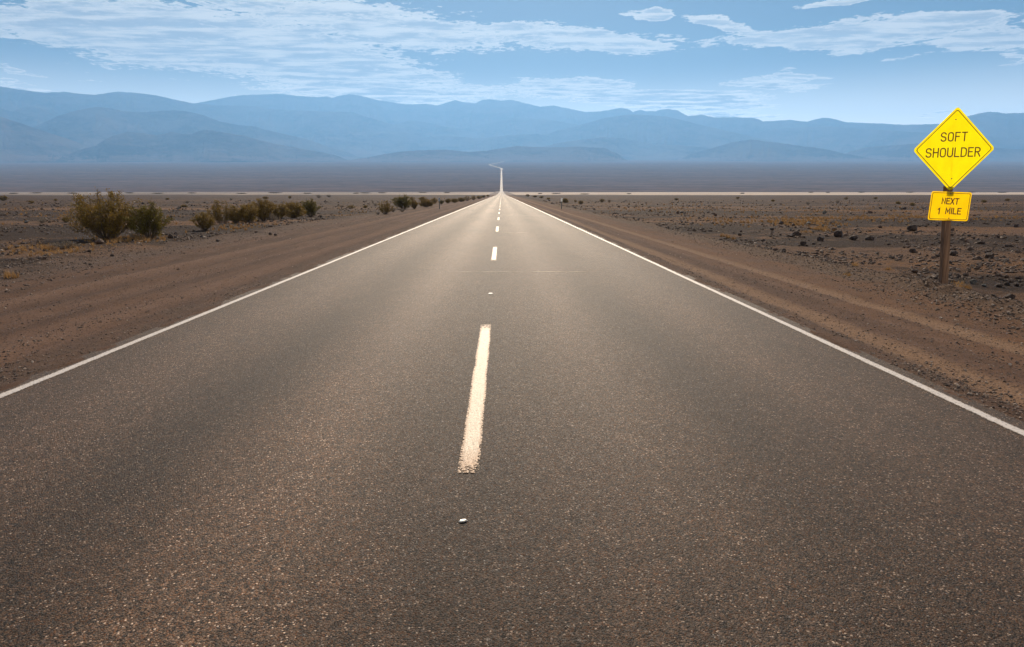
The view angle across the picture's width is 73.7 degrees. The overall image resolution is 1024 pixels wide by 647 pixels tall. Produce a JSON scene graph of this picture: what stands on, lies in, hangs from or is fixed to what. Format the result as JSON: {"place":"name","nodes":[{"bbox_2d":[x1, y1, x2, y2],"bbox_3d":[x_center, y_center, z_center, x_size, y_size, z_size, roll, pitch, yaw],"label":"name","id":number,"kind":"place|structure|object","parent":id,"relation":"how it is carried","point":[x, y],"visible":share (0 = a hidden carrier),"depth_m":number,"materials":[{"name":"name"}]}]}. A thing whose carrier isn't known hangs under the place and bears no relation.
{"place":"outdoors","nodes":[
{"label":"outdoors","id":0,"kind":"place"},
{"bbox_2d":[488,191,514,194],"bbox_3d":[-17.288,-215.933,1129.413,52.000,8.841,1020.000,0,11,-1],"label":"road embankment","id":1,"kind":"structure","parent":0,"point":[505,193],"depth_m":933.05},
{"bbox_2d":[0,170,1023,646],"bbox_3d":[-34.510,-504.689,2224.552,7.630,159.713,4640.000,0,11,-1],"label":"road","id":2,"kind":"structure","parent":0,"point":[666,458],"depth_m":3.80,"materials":[{"name":"grey asphalt"}]},
{"bbox_2d":[0,202,478,397],"bbox_3d":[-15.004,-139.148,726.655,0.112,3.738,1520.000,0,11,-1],"label":"edge line","id":3,"kind":"object","parent":2,"relation":"on","point":[31,383],"visible":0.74,"depth_m":7.42,"materials":[{"name":"paint"}]},
{"bbox_2d":[458,324,490,472],"bbox_3d":[-0.277,0.424,5.989,0.132,0.001,4.400,0,11,-1],"label":"line dash","id":4,"kind":"object","parent":2,"relation":"on","point":[472,440],"visible":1,"depth_m":4.99,"materials":[{"name":"paint"}]},
{"bbox_2d":[491,247,496,259],"bbox_3d":[-0.461,-1.858,17.932,0.130,0.001,4.098,0,11,-1],"label":"line dash","id":5,"kind":"object","parent":2,"relation":"on","point":[494,252],"visible":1,"depth_m":17.72,"materials":[{"name":"paint"}]},
{"bbox_2d":[539,271,581,271],"bbox_3d":[0.346,-1.037,13.642,3.100,0.001,0.056,0,11,-1],"label":"pavement joint","id":6,"kind":"object","parent":2,"relation":"on","point":[558,271],"visible":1,"depth_m":13.66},
{"bbox_2d":[515,199,1023,435],"bbox_3d":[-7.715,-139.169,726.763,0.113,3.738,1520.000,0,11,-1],"label":"edge line","id":7,"kind":"object","parent":2,"relation":"on","point":[991,418],"visible":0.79,"depth_m":6.29,"materials":[{"name":"paint"}]},
{"bbox_2d":[0,195,1023,421],"bbox_3d":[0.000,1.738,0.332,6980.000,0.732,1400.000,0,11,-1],"label":"ground","id":8,"kind":"structure","parent":0,"point":[368,230],"depth_m":15.72,"materials":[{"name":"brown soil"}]},
{"bbox_2d":[0,195,8,200],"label":"desert shrub","id":9,"kind":"object","parent":8,"relation":"on","point":[4,198],"visible":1,"depth_m":151.06,"materials":[{"name":"green plant"}]},
{"bbox_2d":[46,241,86,247],"bbox_3d":[-13.927,-2.472,21.392,1.140,0.251,0.911,-5,12,-25],"label":"dry shrub","id":10,"kind":"object","parent":8,"relation":"on","point":[61,245],"visible":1,"depth_m":21.41,"materials":[{"name":"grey plant"}]},
{"bbox_2d":[95,239,103,243],"bbox_3d":[-13.886,-2.754,22.999,0.264,0.206,0.304,-14,2,-11],"label":"rock","id":11,"kind":"object","parent":8,"relation":"on","point":[99,241],"visible":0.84,"depth_m":22.89,"materials":[{"name":"grey stone"}]},
{"bbox_2d":[62,186,141,238],"bbox_3d":[-15.107,-4.062,25.250,2.713,2.011,2.955,-5,12,-23],"label":"creosote bush","id":12,"kind":"object","parent":8,"relation":"on","point":[111,223],"visible":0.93,"depth_m":24.93,"materials":[{"name":"green plant"}]},
{"bbox_2d":[118,200,172,237],"bbox_3d":[-13.739,-3.926,25.565,1.866,1.576,1.728,-7,13,-34],"label":"creosote bush","id":13,"kind":"object","parent":8,"relation":"on","point":[146,219],"visible":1,"depth_m":25.31,"materials":[{"name":"green plant"}]},
{"bbox_2d":[189,212,215,229],"bbox_3d":[-14.767,-4.876,32.535,1.268,0.926,1.283,-5,12,-25],"label":"creosote bush","id":14,"kind":"object","parent":8,"relation":"on","point":[203,218],"visible":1,"depth_m":32.43,"materials":[{"name":"green plant"}]},
{"bbox_2d":[205,200,234,223],"bbox_3d":[-15.916,-6.123,37.532,1.548,1.384,1.708,11,15,44],"label":"creosote bush","id":15,"kind":"object","parent":8,"relation":"on","point":[217,212],"visible":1,"depth_m":37.42,"materials":[{"name":"green plant"}]},
{"bbox_2d":[223,205,243,222],"bbox_3d":[-15.557,-6.170,38.568,1.299,1.065,1.434,2,11,10],"label":"creosote bush","id":16,"kind":"object","parent":8,"relation":"on","point":[234,220],"visible":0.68,"depth_m":38.28,"materials":[{"name":"green plant"}]},
{"bbox_2d":[231,204,259,221],"bbox_3d":[-15.207,-6.304,38.908,1.964,1.165,1.913,2,11,13],"label":"creosote bush","id":17,"kind":"object","parent":8,"relation":"on","point":[249,214],"visible":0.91,"depth_m":38.56,"materials":[{"name":"green plant"}]},
{"bbox_2d":[251,198,274,220],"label":"creosote bush","id":18,"kind":"object","parent":8,"relation":"on","point":[263,214],"visible":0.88,"depth_m":40.52,"materials":[{"name":"green plant"}]},
{"bbox_2d":[266,213,277,220],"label":"dry shrub","id":19,"kind":"object","parent":8,"relation":"on","point":[273,218],"visible":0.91,"depth_m":40.90,"materials":[{"name":"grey plant"}]},
{"bbox_2d":[272,204,291,218],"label":"creosote bush","id":20,"kind":"object","parent":8,"relation":"on","point":[282,210],"visible":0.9,"depth_m":44.35,"materials":[{"name":"green plant"}]},
{"bbox_2d":[280,200,305,217],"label":"creosote bush","id":21,"kind":"object","parent":8,"relation":"on","point":[296,212],"visible":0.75,"depth_m":47.38,"materials":[{"name":"green plant"}]},
{"bbox_2d":[301,196,320,216],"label":"creosote bush","id":22,"kind":"object","parent":8,"relation":"on","point":[311,209],"visible":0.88,"depth_m":51.08,"materials":[{"name":"green plant"}]},
{"bbox_2d":[378,200,393,213],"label":"creosote bush","id":23,"kind":"object","parent":8,"relation":"on","point":[386,207],"visible":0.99,"depth_m":54.70,"materials":[{"name":"green plant"}]},
{"bbox_2d":[390,194,411,208],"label":"creosote bush","id":24,"kind":"object","parent":8,"relation":"on","point":[404,202],"visible":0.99,"depth_m":70.84,"materials":[{"name":"green plant"}]},
{"bbox_2d":[410,200,417,208],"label":"creosote bush","id":25,"kind":"object","parent":8,"relation":"on","point":[414,204],"visible":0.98,"depth_m":71.69,"materials":[{"name":"green plant"}]},
{"bbox_2d":[418,198,435,206],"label":"creosote bush","id":26,"kind":"object","parent":8,"relation":"on","point":[427,202],"visible":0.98,"depth_m":82.40,"materials":[{"name":"green plant"}]},
{"bbox_2d":[0,199,1023,285],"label":"desert stones","id":27,"kind":"object","parent":8,"relation":"on","point":[843,259],"visible":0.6,"depth_m":26.13,"materials":[{"name":"stone"}]},
{"bbox_2d":[2,198,1023,288],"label":"dry grass","id":28,"kind":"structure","parent":8,"relation":"on","point":[116,239],"depth_m":37.46,"materials":[{"name":"plant"}]},
{"bbox_2d":[792,231,801,235],"bbox_3d":[11.741,-3.682,28.176,0.328,0.265,0.272,0,11,-1],"label":"rock","id":29,"kind":"object","parent":8,"relation":"on","point":[796,233],"visible":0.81,"depth_m":28.06,"materials":[{"name":"grey stone"}]},
{"bbox_2d":[817,236,823,240],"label":"rock","id":30,"kind":"object","parent":8,"relation":"on","point":[820,238],"visible":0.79,"depth_m":24.62,"materials":[{"name":"grey stone"}]},
{"bbox_2d":[834,230,842,236],"bbox_3d":[13.045,-3.570,27.256,0.243,0.310,0.351,-7,23,-22],"label":"rock","id":31,"kind":"object","parent":8,"relation":"on","point":[838,233],"visible":0.94,"depth_m":27.19,"materials":[{"name":"grey stone"}]},
{"bbox_2d":[849,235,857,239],"bbox_3d":[12.768,-3.193,25.538,0.297,0.236,0.352,-2,0,-3],"label":"rock","id":32,"kind":"object","parent":8,"relation":"on","point":[853,237],"visible":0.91,"depth_m":25.43,"materials":[{"name":"grey stone"}]},
{"bbox_2d":[865,235,873,240],"bbox_3d":[13.283,-3.129,25.323,0.289,0.300,0.308,11,15,44],"label":"rock","id":33,"kind":"object","parent":8,"relation":"on","point":[869,237],"visible":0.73,"depth_m":25.22,"materials":[{"name":"grey stone"}]},
{"bbox_2d":[907,224,916,230],"bbox_3d":[18.197,-4.319,30.918,0.480,0.336,0.337,-3,11,-16],"label":"rock","id":34,"kind":"object","parent":8,"relation":"on","point":[912,227],"visible":0.86,"depth_m":30.83,"materials":[{"name":"grey stone"}]},
{"bbox_2d":[950,250,956,255],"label":"rock","id":35,"kind":"object","parent":8,"relation":"on","point":[953,253],"visible":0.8,"depth_m":19.33,"materials":[{"name":"grey stone"}]},
{"bbox_2d":[914,108,993,283],"bbox_3d":[7.667,-2.074,12.087,1.390,3.345,0.136,0,11,-1],"label":"road sign","id":36,"kind":"object","parent":8,"relation":"on","point":[954,148],"visible":0.98,"depth_m":11.88,"materials":[{"name":"yellow metal"}]},
{"bbox_2d":[970,279,976,283],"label":"rock","id":37,"kind":"object","parent":8,"relation":"on","point":[973,281],"visible":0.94,"depth_m":13.04,"materials":[{"name":"grey stone"}]},
{"bbox_2d":[985,252,993,257],"bbox_3d":[12.753,-1.794,18.235,0.285,0.217,0.181,-8,13,-36],"label":"rock","id":38,"kind":"object","parent":8,"relation":"on","point":[989,255],"visible":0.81,"depth_m":18.15,"materials":[{"name":"grey stone"}]},
{"bbox_2d":[1005,293,1015,298],"bbox_3d":[7.908,-0.418,10.855,0.125,0.122,0.129,-7,13,-31],"label":"rock","id":39,"kind":"object","parent":8,"relation":"on","point":[1010,295],"visible":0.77,"depth_m":10.81,"materials":[{"name":"grey stone"}]},
{"bbox_2d":[0,86,1023,164],"bbox_3d":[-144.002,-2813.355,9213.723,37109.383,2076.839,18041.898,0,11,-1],"label":"mountains","id":40,"kind":"structure","parent":0,"point":[70,127],"depth_m":11628.08,"materials":[{"name":"blue stone"}]},
{"bbox_2d":[0,162,1023,191],"bbox_3d":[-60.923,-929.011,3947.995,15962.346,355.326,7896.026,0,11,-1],"label":"alluvial fan","id":41,"kind":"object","parent":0,"point":[483,177],"visible":0.94,"depth_m":3020.20},
{"bbox_2d":[0,192,1023,194],"bbox_3d":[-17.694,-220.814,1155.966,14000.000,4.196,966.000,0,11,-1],"label":"salt flat","id":42,"kind":"structure","parent":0,"point":[525,193],"depth_m":1000.99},
{"bbox_2d":[0,0,1023,124],"label":"sky","id":43,"kind":"structure","parent":0,"point":[902,62],"materials":[{"name":"blue"}]}
]}

